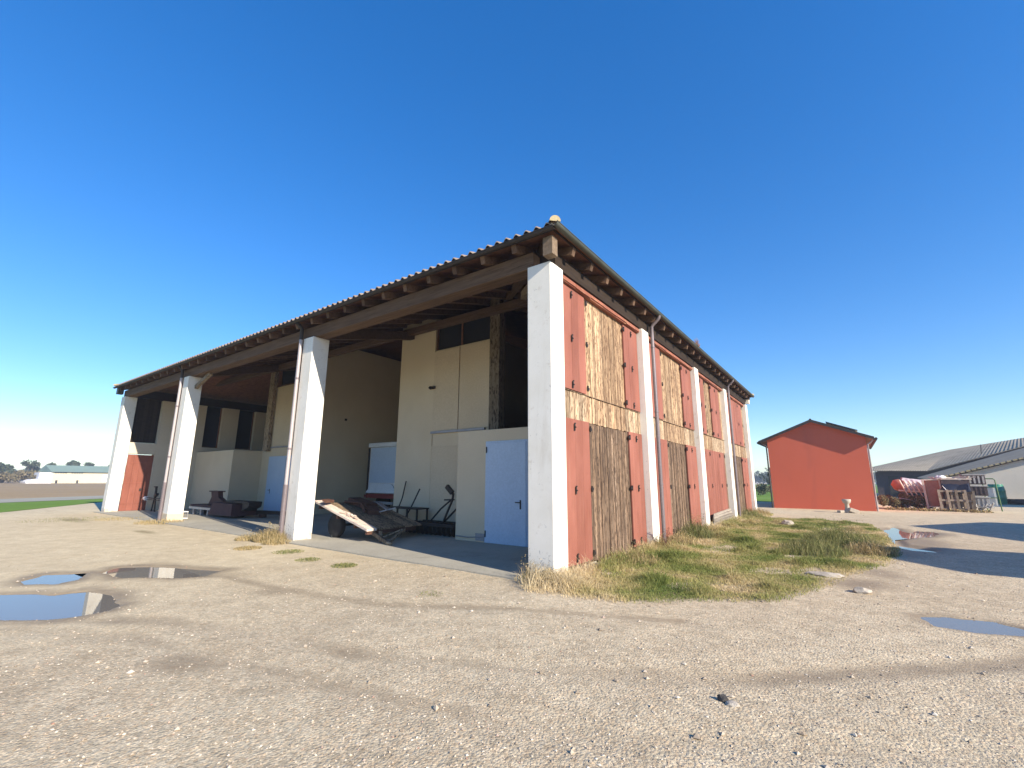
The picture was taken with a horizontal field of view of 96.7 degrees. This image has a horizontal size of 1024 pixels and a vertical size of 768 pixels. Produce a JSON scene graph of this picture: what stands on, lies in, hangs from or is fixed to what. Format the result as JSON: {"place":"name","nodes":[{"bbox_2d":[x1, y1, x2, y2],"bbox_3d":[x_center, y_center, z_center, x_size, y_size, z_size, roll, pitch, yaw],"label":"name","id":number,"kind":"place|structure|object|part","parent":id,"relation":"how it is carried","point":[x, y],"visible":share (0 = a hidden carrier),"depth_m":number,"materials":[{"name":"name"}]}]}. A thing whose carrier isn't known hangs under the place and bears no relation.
{"place":"outdoors","nodes":[
{"label":"outdoors","id":0,"kind":"place"},
{"bbox_2d":[0,462,15,473],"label":"tree","id":1,"kind":"object","parent":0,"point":[8,468],"visible":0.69,"depth_m":145.72,"materials":[{"name":"green plant"}]},
{"bbox_2d":[0,495,120,502],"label":"road","id":2,"kind":"structure","parent":0,"point":[47,499],"depth_m":35.02,"materials":[{"name":"grey asphalt"}]},
{"bbox_2d":[0,480,122,498],"bbox_3d":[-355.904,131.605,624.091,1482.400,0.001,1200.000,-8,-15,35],"label":"plowed field","id":3,"kind":"structure","parent":0,"point":[12,490],"depth_m":59.36,"materials":[{"name":"soil"}]},
{"bbox_2d":[0,470,39,482],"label":"brush","id":4,"kind":"object","parent":3,"relation":"on","point":[14,476],"visible":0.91,"depth_m":133.07,"materials":[{"name":"brown plant"}]},
{"bbox_2d":[18,465,125,482],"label":"warehouse","id":5,"kind":"structure","parent":3,"relation":"on","point":[68,474],"depth_m":138.14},
{"bbox_2d":[102,475,107,481],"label":"door","id":6,"kind":"structure","parent":5,"relation":"in","point":[104,478],"depth_m":142.69,"materials":[{"name":"white"}]},
{"bbox_2d":[0,482,1023,767],"bbox_3d":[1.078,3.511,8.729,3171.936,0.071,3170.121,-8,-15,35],"label":"ground","id":7,"kind":"structure","parent":0,"point":[32,546],"depth_m":4.10,"materials":[{"name":"beige gravel"}]},
{"bbox_2d":[20,459,40,471],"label":"tree","id":8,"kind":"object","parent":7,"relation":"on","point":[34,465],"visible":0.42,"depth_m":161.19,"materials":[{"name":"green plant"}]},
{"bbox_2d":[21,573,84,584],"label":"puddle","id":9,"kind":"object","parent":7,"relation":"on","point":[51,579],"visible":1,"depth_m":7.39,"materials":[{"name":"liquid"}]},
{"bbox_2d":[0,499,119,512],"bbox_3d":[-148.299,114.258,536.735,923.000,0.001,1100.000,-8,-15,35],"label":"grass verge","id":10,"kind":"object","parent":7,"relation":"on","point":[11,506],"depth_m":27.74,"materials":[{"name":"green plant"}]},
{"bbox_2d":[0,592,119,619],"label":"puddle","id":11,"kind":"object","parent":7,"relation":"on","point":[30,607],"visible":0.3,"depth_m":5.88,"materials":[{"name":"liquid"}]},
{"bbox_2d":[15,516,117,522],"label":"weed clump","id":12,"kind":"object","parent":7,"relation":"on","point":[64,519],"visible":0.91,"depth_m":17.65,"materials":[{"name":"plant"}]},
{"bbox_2d":[65,460,80,465],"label":"tree","id":13,"kind":"object","parent":7,"relation":"on","point":[73,463],"visible":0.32,"depth_m":177.00,"materials":[{"name":"green plant"}]},
{"bbox_2d":[83,462,94,465],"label":"tree","id":14,"kind":"object","parent":7,"relation":"on","point":[89,464],"visible":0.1,"depth_m":178.30,"materials":[{"name":"green plant"}]},
{"bbox_2d":[91,516,144,520],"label":"weed clump","id":15,"kind":"object","parent":7,"relation":"on","point":[113,518],"visible":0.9,"depth_m":17.85,"materials":[{"name":"beige plant"}]},
{"bbox_2d":[75,567,219,577],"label":"puddle","id":16,"kind":"object","parent":7,"relation":"on","point":[151,572],"visible":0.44,"depth_m":7.97,"materials":[{"name":"liquid"}]},
{"bbox_2d":[134,519,183,524],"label":"weed clump","id":17,"kind":"object","parent":7,"relation":"on","point":[152,522],"visible":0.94,"depth_m":16.47,"materials":[{"name":"beige plant"}]},
{"bbox_2d":[234,530,254,540],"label":"weed clump","id":18,"kind":"object","parent":7,"relation":"on","point":[245,537],"visible":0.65,"depth_m":12.14,"materials":[{"name":"beige plant"}]},
{"bbox_2d":[233,545,261,549],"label":"weed clump","id":19,"kind":"object","parent":7,"relation":"on","point":[247,547],"visible":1,"depth_m":10.62,"materials":[{"name":"beige plant"}]},
{"bbox_2d":[251,522,286,542],"bbox_3d":[-6.381,3.853,12.108,1.010,0.600,1.040,-8,-15,35],"label":"weed clump","id":20,"kind":"object","parent":7,"relation":"on","point":[269,534],"visible":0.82,"depth_m":11.90,"materials":[{"name":"beige plant"}]},
{"bbox_2d":[261,537,291,544],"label":"weed clump","id":21,"kind":"object","parent":7,"relation":"on","point":[280,541],"visible":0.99,"depth_m":11.44,"materials":[{"name":"beige plant"}]},
{"bbox_2d":[272,549,303,553],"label":"weed clump","id":22,"kind":"object","parent":7,"relation":"on","point":[287,551],"visible":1,"depth_m":10.17,"materials":[{"name":"plant"}]},
{"bbox_2d":[294,557,320,561],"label":"weed clump","id":23,"kind":"object","parent":7,"relation":"on","point":[310,558],"visible":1,"depth_m":9.20,"materials":[{"name":"plant"}]},
{"bbox_2d":[331,562,357,567],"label":"weed clump","id":24,"kind":"object","parent":7,"relation":"on","point":[342,565],"visible":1,"depth_m":8.55,"materials":[{"name":"plant"}]},
{"bbox_2d":[95,215,756,580],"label":"barn","id":25,"kind":"structure","parent":7,"relation":"on","point":[554,390],"depth_m":13.89,"materials":[{"name":"concrete"}]},
{"bbox_2d":[118,454,153,510],"bbox_3d":[-18.821,4.931,22.831,0.080,2.725,1.054,-8,-15,35],"label":"door","id":26,"kind":"structure","parent":25,"relation":"in","point":[138,469],"depth_m":22.81,"materials":[{"name":"wood"}]},
{"bbox_2d":[143,486,159,511],"bbox_3d":[-17.397,5.580,22.111,2.420,1.197,0.209,-8,-15,35],"label":"seed drill","id":27,"kind":"object","parent":25,"relation":"on","point":[156,494],"visible":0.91,"depth_m":22.16,"materials":[{"name":"metal"}]},
{"bbox_2d":[202,407,221,447],"bbox_3d":[-17.167,2.480,25.983,0.100,2.307,0.844,-8,-15,35],"label":"window","id":28,"kind":"structure","parent":25,"relation":"in","point":[213,415],"depth_m":26.01,"materials":[{"name":"black glass"}]},
{"bbox_2d":[189,491,261,517],"bbox_3d":[-12.420,5.179,19.695,5.289,1.060,1.195,-8,-15,35],"label":"rotary mower","id":29,"kind":"object","parent":25,"relation":"on","point":[218,504],"visible":1,"depth_m":18.80,"materials":[{"name":"metal"}]},
{"bbox_2d":[235,411,253,449],"bbox_3d":[-16.133,2.779,27.375,0.100,2.307,0.924,-8,-15,35],"label":"window","id":30,"kind":"structure","parent":25,"relation":"in","point":[245,422],"depth_m":27.41,"materials":[{"name":"black glass"}]},
{"bbox_2d":[256,510,285,517],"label":"steel beam","id":31,"kind":"structure","parent":25,"relation":"on","point":[263,513],"depth_m":18.81,"materials":[{"name":"metal"}]},
{"bbox_2d":[263,455,291,510],"bbox_3d":[-11.381,4.846,22.100,2.290,2.673,0.077,-8,-15,35],"label":"door","id":32,"kind":"structure","parent":25,"relation":"in","point":[277,464],"depth_m":22.23,"materials":[{"name":"metal"}]},
{"bbox_2d":[281,370,300,386],"bbox_3d":[-10.743,-0.503,22.957,3.200,0.995,0.080,-8,-15,35],"label":"window","id":33,"kind":"structure","parent":25,"relation":"in","point":[288,378],"depth_m":23.44,"materials":[{"name":"black glass"}]},
{"bbox_2d":[315,500,421,544],"bbox_3d":[-3.792,3.803,12.826,3.407,0.982,1.914,-8,-15,35],"label":"flatbed trailer","id":34,"kind":"object","parent":25,"relation":"on","point":[376,526],"visible":0.91,"depth_m":12.58,"materials":[{"name":"brown wood"}]},
{"bbox_2d":[322,499,333,502],"bbox_3d":[-5.246,3.338,13.002,0.214,0.102,0.508,0,-12,1],"label":"wood block","id":35,"kind":"object","parent":34,"relation":"on","point":[327,501],"depth_m":12.90,"materials":[{"name":"brown wood"}]},
{"bbox_2d":[340,510,357,518],"bbox_3d":[-4.391,3.547,12.356,0.657,0.214,0.225,-6,-13,27],"label":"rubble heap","id":36,"kind":"object","parent":34,"relation":"on","point":[349,514],"visible":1,"depth_m":12.29,"materials":[{"name":"beige stone"}]},
{"bbox_2d":[344,497,380,514],"bbox_3d":[-4.333,3.611,13.508,1.313,0.461,0.777,-8,-15,35],"label":"scrap metal","id":37,"kind":"object","parent":34,"relation":"on","point":[368,507],"visible":0.99,"depth_m":13.43,"materials":[{"name":"grey metal"}]},
{"bbox_2d":[376,502,395,511],"bbox_3d":[-3.751,3.596,13.277,0.832,0.279,0.352,-8,-15,35],"label":"metal plate","id":38,"kind":"object","parent":34,"relation":"on","point":[386,508],"visible":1,"depth_m":13.25,"materials":[{"name":"grey metal"}]},
{"bbox_2d":[364,441,396,506],"bbox_3d":[-4.341,4.872,23.578,2.560,3.310,6.060,-8,-15,35],"label":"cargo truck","id":39,"kind":"object","parent":25,"relation":"on","point":[381,472],"visible":0.17,"depth_m":21.50,"materials":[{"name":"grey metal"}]},
{"bbox_3d":[-5.968,3.822,21.455,2.160,1.630,0.042,-8,-15,35],"label":"rear door","id":40,"kind":"part","parent":39,"relation":"part of","materials":[{"name":"metal"}]},
{"bbox_2d":[398,481,406,509],"bbox_3d":[-3.773,4.008,15.138,0.457,1.530,0.044,1,-12,-4],"label":"iron rod","id":41,"kind":"object","parent":25,"relation":"on","point":[403,493],"visible":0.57,"depth_m":15.21,"materials":[{"name":"black metal"}]},
{"bbox_2d":[388,506,428,531],"bbox_3d":[-3.356,4.283,14.475,1.500,0.710,0.500,-8,-15,35],"label":"work table","id":42,"kind":"object","parent":25,"relation":"on","point":[407,508],"visible":0.61,"depth_m":14.25,"materials":[{"name":"metal"}]},
{"bbox_2d":[405,489,419,516],"bbox_3d":[-3.243,3.949,14.292,0.697,1.309,0.044,-1,-12,6],"label":"iron rod","id":43,"kind":"object","parent":25,"relation":"on","point":[413,501],"visible":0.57,"depth_m":14.32,"materials":[{"name":"black metal"}]},
{"bbox_2d":[407,485,455,536],"bbox_3d":[-2.195,3.734,13.598,2.018,1.432,0.829,-8,-15,35],"label":"disc harrow","id":44,"kind":"object","parent":25,"relation":"on","point":[444,527],"visible":0.83,"depth_m":13.27,"materials":[{"name":"metal"}]},
{"bbox_2d":[429,445,457,521],"bbox_3d":[-1.947,3.245,14.235,1.790,2.653,0.032,-8,-15,35],"label":"door","id":45,"kind":"structure","parent":25,"relation":"in","point":[444,459],"depth_m":14.43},
{"bbox_2d":[437,316,489,350],"bbox_3d":[-1.593,-1.786,15.180,2.415,1.045,0.100,-8,-15,35],"label":"window","id":46,"kind":"structure","parent":25,"relation":"in","point":[477,330],"depth_m":15.13,"materials":[{"name":"black glass"}]},
{"bbox_2d":[484,439,527,546],"bbox_3d":[-0.174,2.727,11.571,1.350,2.583,0.077,-8,-15,35],"label":"door","id":47,"kind":"structure","parent":25,"relation":"in","point":[506,470],"depth_m":11.54,"materials":[{"name":"metal"}]},
{"bbox_2d":[419,590,442,596],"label":"weed clump","id":48,"kind":"object","parent":7,"relation":"on","point":[430,593],"visible":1,"depth_m":6.54,"materials":[{"name":"beige plant"}]},
{"bbox_2d":[514,556,535,583],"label":"weed clump","id":49,"kind":"object","parent":7,"relation":"on","point":[528,574],"visible":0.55,"depth_m":7.40,"materials":[{"name":"beige plant"}]},
{"bbox_2d":[530,558,568,586],"bbox_3d":[0.546,2.974,7.180,0.644,0.386,0.680,-8,-15,35],"label":"weed clump","id":50,"kind":"object","parent":7,"relation":"on","point":[546,573],"visible":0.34,"depth_m":7.17,"materials":[{"name":"beige plant"}]},
{"bbox_2d":[603,543,661,565],"bbox_3d":[2.406,3.442,9.334,1.226,0.348,1.251,-8,-15,35],"label":"weed clump","id":51,"kind":"object","parent":7,"relation":"on","point":[638,555],"visible":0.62,"depth_m":9.16,"materials":[{"name":"beige plant"}]},
{"bbox_2d":[655,523,673,545],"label":"clump","id":52,"kind":"object","parent":7,"relation":"on","point":[664,538],"visible":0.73,"depth_m":11.00,"materials":[{"name":"plant"}]},
{"bbox_2d":[660,528,697,545],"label":"weed clump","id":53,"kind":"object","parent":7,"relation":"on","point":[676,538],"visible":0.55,"depth_m":11.70,"materials":[{"name":"beige plant"}]},
{"bbox_2d":[674,512,714,538],"bbox_3d":[5.253,4.038,13.097,1.292,0.791,1.386,-8,-15,35],"label":"weed clump","id":54,"kind":"object","parent":7,"relation":"on","point":[691,530],"visible":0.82,"depth_m":12.94,"materials":[{"name":"green plant"}]},
{"bbox_2d":[694,516,720,531],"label":"weed clump","id":55,"kind":"object","parent":7,"relation":"on","point":[713,527],"visible":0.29,"depth_m":14.06,"materials":[{"name":"beige plant"}]},
{"bbox_2d":[514,508,902,603],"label":"grass","id":56,"kind":"structure","parent":7,"relation":"on","point":[754,535],"depth_m":8.53,"materials":[{"name":"green plant"}]},
{"bbox_2d":[717,694,728,702],"bbox_3d":[1.572,2.350,3.389,0.086,0.072,0.061,-8,-15,35],"label":"stone","id":57,"kind":"object","parent":7,"relation":"on","point":[723,698],"visible":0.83,"depth_m":3.38,"materials":[{"name":"grey stone"}]},
{"bbox_2d":[725,700,739,707],"bbox_3d":[1.612,2.340,3.325,0.107,0.046,0.074,-8,-15,35],"label":"stone","id":58,"kind":"object","parent":7,"relation":"on","point":[732,703],"visible":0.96,"depth_m":3.31,"materials":[{"name":"white stone"}]},
{"bbox_2d":[737,506,762,516],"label":"weed clump","id":59,"kind":"object","parent":7,"relation":"on","point":[753,511],"visible":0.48,"depth_m":20.13,"materials":[{"name":"plant"}]},
{"bbox_2d":[752,504,770,513],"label":"weed clump","id":60,"kind":"object","parent":7,"relation":"on","point":[766,512],"visible":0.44,"depth_m":22.62,"materials":[{"name":"beige plant"}]},
{"bbox_2d":[781,520,793,524],"bbox_3d":[10.472,5.302,17.288,0.439,0.274,0.357,-8,-15,35],"label":"stone","id":61,"kind":"object","parent":7,"relation":"on","point":[786,522],"visible":0.68,"depth_m":17.20,"materials":[{"name":"white stone"}]},
{"bbox_2d":[775,528,852,556],"bbox_3d":[6.910,3.573,10.471,1.583,0.610,1.565,-8,-15,35],"label":"weed clump","id":62,"kind":"object","parent":7,"relation":"on","point":[822,548],"visible":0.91,"depth_m":10.21,"materials":[{"name":"green plant"}]},
{"bbox_2d":[757,419,878,510],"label":"red house","id":63,"kind":"structure","parent":7,"relation":"on","point":[818,465],"depth_m":27.44,"materials":[{"name":"paint"}]},
{"bbox_2d":[805,571,843,577],"bbox_3d":[5.448,3.326,7.946,0.593,0.098,0.274,-8,-15,35],"label":"stone","id":64,"kind":"object","parent":7,"relation":"on","point":[827,574],"visible":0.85,"depth_m":7.86,"materials":[{"name":"grey stone"}]},
{"bbox_2d":[799,515,877,548],"bbox_3d":[8.366,3.771,11.863,1.829,0.835,1.865,-8,-15,35],"label":"weed clump","id":65,"kind":"object","parent":7,"relation":"on","point":[841,537],"visible":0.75,"depth_m":11.62,"materials":[{"name":"green plant"}]},
{"bbox_2d":[837,499,858,512],"bbox_3d":[17.791,6.505,24.195,0.931,0.739,0.493,-3,-12,16],"label":"stone post","id":66,"kind":"object","parent":7,"relation":"on","point":[847,502],"visible":0.94,"depth_m":24.11,"materials":[{"name":"beige stone"}]},
{"bbox_2d":[853,587,871,593],"bbox_3d":[5.194,3.068,6.752,0.240,0.115,0.187,-8,-15,35],"label":"stone","id":67,"kind":"object","parent":7,"relation":"on","point":[860,590],"visible":0.87,"depth_m":6.70,"materials":[{"name":"white stone"}]},
{"bbox_2d":[845,532,899,556],"bbox_3d":[8.165,3.634,10.395,1.091,0.501,1.117,-8,-15,35],"label":"weed clump","id":68,"kind":"object","parent":7,"relation":"on","point":[866,548],"visible":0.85,"depth_m":10.24,"materials":[{"name":"beige plant"}]},
{"bbox_2d":[877,493,935,508],"bbox_3d":[24.134,7.143,27.844,2.979,0.959,2.314,-8,-15,35],"label":"bramble","id":69,"kind":"object","parent":7,"relation":"on","point":[888,500],"visible":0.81,"depth_m":27.66,"materials":[{"name":"brown plant"}]},
{"bbox_2d":[891,479,923,496],"bbox_3d":[24.853,6.825,28.268,1.882,1.792,1.498,-8,-15,35],"label":"hay rake","id":70,"kind":"object","parent":7,"relation":"on","point":[897,484],"visible":0.66,"depth_m":28.17,"materials":[{"name":"red metal"}]},
{"bbox_2d":[900,478,922,490],"bbox_3d":[24.999,6.266,28.275,1.216,0.897,0.793,-8,-15,35],"label":"pink tarp","id":71,"kind":"object","parent":70,"relation":"on","point":[912,483],"visible":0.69,"depth_m":28.16,"materials":[{"name":"pink plastic"}]},
{"bbox_2d":[884,528,938,551],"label":"puddle","id":72,"kind":"object","parent":7,"relation":"on","point":[895,534],"visible":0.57,"depth_m":14.17,"materials":[{"name":"liquid"}]},
{"bbox_2d":[900,499,926,508],"bbox_3d":[24.423,7.309,27.558,1.986,0.787,1.236,-8,-15,35],"label":"scrap heap","id":73,"kind":"object","parent":7,"relation":"on","point":[917,507],"visible":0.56,"depth_m":27.39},
{"bbox_2d":[921,479,940,508],"bbox_3d":[24.998,6.546,27.056,0.880,1.741,0.895,-8,-15,35],"label":"red container","id":74,"kind":"object","parent":7,"relation":"on","point":[931,487],"visible":0.8,"depth_m":26.82,"materials":[{"name":"red metal"}]},
{"bbox_2d":[885,507,993,512],"bbox_3d":[24.071,7.134,25.837,4.623,0.272,0.846,-8,-15,35],"label":"weed strip","id":75,"kind":"object","parent":7,"relation":"on","point":[938,509],"visible":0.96,"depth_m":25.79,"materials":[{"name":"brown plant"}]},
{"bbox_2d":[872,438,1023,496],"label":"back shed","id":76,"kind":"structure","parent":7,"relation":"on","point":[887,474],"depth_m":52.52,"materials":[{"name":"metal"}]},
{"bbox_2d":[937,490,969,510],"bbox_3d":[24.880,6.560,25.679,1.211,1.160,0.277,-7,-14,32],"label":"wooden pallet","id":77,"kind":"object","parent":7,"relation":"on","point":[964,500],"visible":0.96,"depth_m":25.64,"materials":[{"name":"brown wood"}]},
{"bbox_2d":[945,491,976,510],"bbox_3d":[25.294,6.562,25.686,1.288,1.238,0.316,-10,-15,39],"label":"wooden pallet","id":78,"kind":"object","parent":7,"relation":"on","point":[973,500],"visible":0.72,"depth_m":25.50,"materials":[{"name":"wood"}]},
{"bbox_2d":[941,483,970,493],"bbox_3d":[25.307,5.866,25.976,1.153,0.770,0.561,-8,-15,35],"label":"dark tarp","id":79,"kind":"object","parent":78,"relation":"on","point":[966,487],"visible":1,"depth_m":25.89,"materials":[{"name":"black plastic"}]},
{"bbox_2d":[917,448,1023,498],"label":"long shed","id":80,"kind":"structure","parent":7,"relation":"on","point":[1006,470],"depth_m":37.21,"materials":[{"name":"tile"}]},
{"bbox_2d":[921,617,1023,635],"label":"puddle","id":81,"kind":"object","parent":7,"relation":"on","point":[982,627],"visible":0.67,"depth_m":5.23,"materials":[{"name":"liquid"}]},
{"bbox_2d":[976,503,994,511],"bbox_3d":[26.208,6.882,25.406,0.638,0.558,1.138,3,-12,-15],"label":"scrap pile","id":82,"kind":"object","parent":7,"relation":"on","point":[986,506],"visible":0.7,"depth_m":25.22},
{"bbox_2d":[975,497,989,506],"bbox_3d":[26.471,6.712,25.922,1.000,0.560,1.000,-8,-15,35],"label":"plastic crate","id":83,"kind":"object","parent":82,"relation":"on","point":[982,501],"visible":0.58,"depth_m":25.47,"materials":[{"name":"grey plastic"}]},
{"bbox_2d":[970,485,988,495],"bbox_3d":[26.475,6.096,26.052,1.000,0.560,1.000,-8,-15,35],"label":"plastic crate","id":84,"kind":"object","parent":83,"relation":"on","point":[981,490],"visible":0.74,"depth_m":25.60,"materials":[{"name":"grey plastic"}]},
{"bbox_2d":[958,474,985,484],"bbox_3d":[26.478,5.489,26.180,1.000,0.560,1.000,-8,-15,35],"label":"plastic crate","id":85,"kind":"object","parent":84,"relation":"on","point":[978,479],"visible":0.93,"depth_m":25.75,"materials":[{"name":"grey plastic"}]},
{"bbox_2d":[982,478,1002,510],"bbox_3d":[27.788,6.407,26.375,0.640,1.860,0.120,-8,-15,35],"label":"gate rack","id":86,"kind":"object","parent":7,"relation":"on","point":[992,495],"visible":0.58,"depth_m":26.33,"materials":[{"name":"metal"}]},
{"bbox_2d":[987,484,1007,504],"bbox_3d":[37.067,8.427,34.810,1.060,1.490,1.060,-8,-15,35],"label":"green barrel","id":87,"kind":"object","parent":7,"relation":"on","point":[1002,493],"visible":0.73,"depth_m":34.39,"materials":[{"name":"green plastic"}]},
{"bbox_2d":[1011,499,1023,504],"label":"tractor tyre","id":88,"kind":"object","parent":7,"relation":"on","point":[1017,502],"visible":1,"depth_m":33.91,"materials":[{"name":"rubber"}]},
{"bbox_2d":[0,0,1023,472],"label":"sky","id":89,"kind":"structure","parent":0,"point":[826,197],"materials":[{"name":"blue"}]},
{"bbox_2d":[755,484,877,501],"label":"meadow","id":90,"kind":"structure","parent":0,"point":[766,497],"depth_m":49.47,"materials":[{"name":"green plant"}]},
{"bbox_2d":[755,483,769,494],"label":"dark bush","id":91,"kind":"object","parent":90,"relation":"on","point":[762,489],"visible":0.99,"depth_m":48.54,"materials":[{"name":"green plant"}]},
{"bbox_2d":[758,468,768,482],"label":"tree","id":92,"kind":"object","parent":90,"relation":"on","point":[763,476],"visible":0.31,"depth_m":85.28,"materials":[{"name":"green plant"}]},
{"bbox_2d":[754,471,876,484],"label":"wood","id":93,"kind":"object","parent":90,"relation":"on","point":[757,478],"visible":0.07,"depth_m":289.39,"materials":[{"name":"green plant"}]},
{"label":"grey board","id":94,"kind":"object","parent":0,"visible":0},
{"bbox_2d":[713,515,734,523],"bbox_3d":[8.102,5.156,17.334,0.035,0.112,3.711,-8,-15,35],"label":"grey board","id":95,"kind":"object","parent":94,"relation":"on","point":[715,522],"visible":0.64,"depth_m":16.93,"materials":[{"name":"grey wood"}]},
{"bbox_2d":[713,513,733,521],"bbox_3d":[8.093,5.072,17.372,0.035,0.124,3.491,-8,-15,35],"label":"grey board","id":96,"kind":"object","parent":95,"relation":"on","point":[722,517],"visible":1,"depth_m":17.20,"materials":[{"name":"grey wood"}]},
{"bbox_2d":[713,510,731,518],"bbox_3d":[8.083,4.987,17.410,0.035,0.136,3.271,-8,-15,35],"label":"grey board","id":97,"kind":"object","parent":96,"relation":"on","point":[722,514],"visible":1,"depth_m":17.20,"materials":[{"name":"grey wood"}]},
{"bbox_2d":[713,508,730,515],"bbox_3d":[8.073,4.902,17.448,0.035,0.148,3.052,-8,-15,35],"label":"grey board","id":98,"kind":"object","parent":97,"relation":"on","point":[721,512],"visible":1,"depth_m":17.21,"materials":[{"name":"grey wood"}]},
{"bbox_3d":[25.340,6.625,26.080,1.262,1.219,0.397,-8,-15,35],"label":"wooden pallet","id":99,"kind":"object","parent":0,"visible":0},
{"bbox_2d":[936,478,971,507],"bbox_3d":[25.646,6.284,26.343,1.466,1.664,0.950,-8,-15,35],"label":"plank stack","id":100,"kind":"object","parent":99,"relation":"on","point":[959,481],"visible":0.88,"depth_m":26.04,"materials":[{"name":"wood"}]},
{"bbox_2d":[928,476,975,478],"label":"loose boards","id":101,"kind":"object","parent":100,"relation":"on","point":[951,477],"visible":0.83,"depth_m":26.53,"materials":[{"name":"wood"}]}
]}

